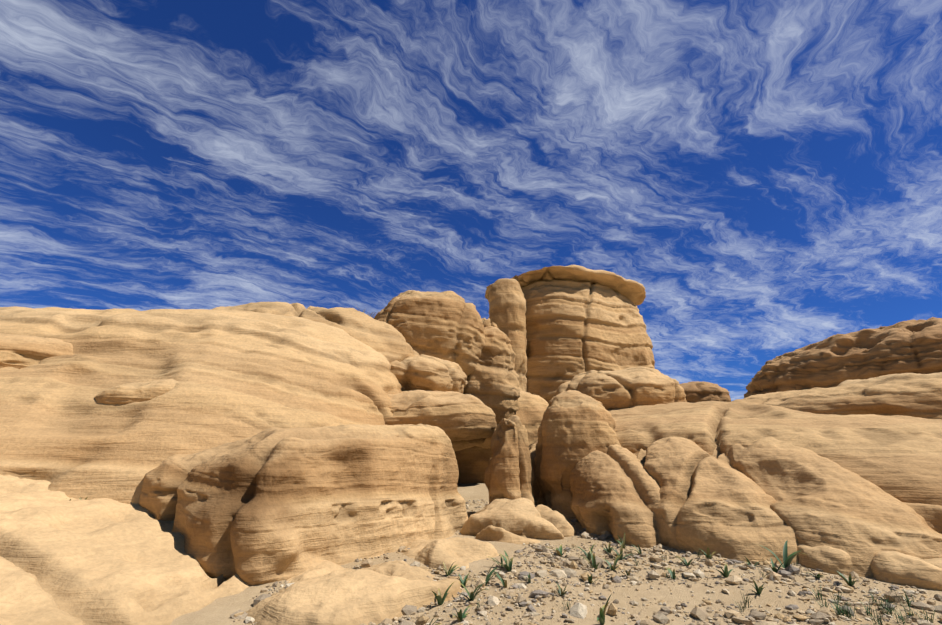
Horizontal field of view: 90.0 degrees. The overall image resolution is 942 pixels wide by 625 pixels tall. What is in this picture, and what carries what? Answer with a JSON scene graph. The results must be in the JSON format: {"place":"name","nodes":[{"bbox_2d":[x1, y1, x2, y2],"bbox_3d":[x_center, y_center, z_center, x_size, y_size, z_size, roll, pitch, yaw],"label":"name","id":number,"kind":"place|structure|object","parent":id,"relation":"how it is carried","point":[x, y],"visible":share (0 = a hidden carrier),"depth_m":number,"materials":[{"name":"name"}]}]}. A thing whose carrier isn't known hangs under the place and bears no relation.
{"place":"outdoors","nodes":[
{"label":"outdoors","id":0,"kind":"place"},
{"bbox_2d":[0,0,941,400],"label":"sky","id":1,"kind":"structure","parent":0,"point":[768,173],"materials":[{"name":"blue"}]},
{"bbox_2d":[170,483,941,624],"bbox_3d":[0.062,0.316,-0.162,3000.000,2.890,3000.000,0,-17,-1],"label":"ground","id":2,"kind":"structure","parent":0,"point":[218,611],"depth_m":4.41,"materials":[{"name":"beige sand"}]},
{"bbox_2d":[0,475,249,624],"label":"ledge rock","id":3,"kind":"object","parent":2,"relation":"on","point":[65,559],"visible":0.46,"depth_m":4.18,"materials":[{"name":"stone"}]},
{"bbox_2d":[0,302,418,503],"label":"rock wall","id":4,"kind":"structure","parent":2,"relation":"on","point":[115,404],"depth_m":7.63,"materials":[{"name":"stone"}]},
{"bbox_2d":[139,424,498,624],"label":"boulder","id":5,"kind":"object","parent":2,"relation":"on","point":[307,512],"visible":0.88,"depth_m":5.28,"materials":[{"name":"stone"}]},
{"bbox_2d":[375,290,496,451],"bbox_3d":[-1.467,1.396,12.811,4.025,4.677,7.310,0,-17,-1],"label":"dome rock","id":6,"kind":"object","parent":2,"relation":"on","point":[443,333],"visible":0.62,"depth_m":11.14,"materials":[{"name":"stone"}]},
{"bbox_2d":[455,318,548,483],"bbox_3d":[0.687,3.590,15.243,4.850,7.594,5.434,0,-17,-1],"label":"shoulder rock","id":7,"kind":"object","parent":2,"relation":"on","point":[493,381],"visible":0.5,"depth_m":13.52,"materials":[{"name":"stone"}]},
{"bbox_2d":[459,415,575,543],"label":"rock column","id":8,"kind":"structure","parent":2,"relation":"on","point":[511,512],"depth_m":7.57,"materials":[{"name":"stone"}]},
{"bbox_2d":[679,381,730,402],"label":"distant rock","id":9,"kind":"object","parent":2,"relation":"on","point":[696,391],"visible":0.23,"depth_m":42.62,"materials":[{"name":"stone"}]},
{"bbox_2d":[529,366,941,590],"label":"rock formation","id":10,"kind":"object","parent":2,"relation":"on","point":[643,457],"visible":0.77,"depth_m":6.69,"materials":[{"name":"stone"}]},
{"bbox_2d":[485,265,654,403],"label":"rock tower","id":11,"kind":"structure","parent":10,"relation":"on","point":[558,326],"depth_m":19.90,"materials":[{"name":"stone"}]},
{"bbox_2d":[731,372,941,418],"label":"rock","id":12,"kind":"object","parent":10,"relation":"on","point":[912,394],"visible":0.25,"depth_m":11.45,"materials":[{"name":"stone"}]},
{"bbox_2d":[743,317,941,398],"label":"rock","id":13,"kind":"object","parent":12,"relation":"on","point":[907,346],"visible":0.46,"depth_m":31.91,"materials":[{"name":"stone"}]},
{"bbox_2d":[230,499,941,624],"bbox_3d":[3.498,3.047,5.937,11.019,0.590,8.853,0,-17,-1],"label":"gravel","id":14,"kind":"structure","parent":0,"point":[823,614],"depth_m":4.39,"materials":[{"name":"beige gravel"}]}
]}

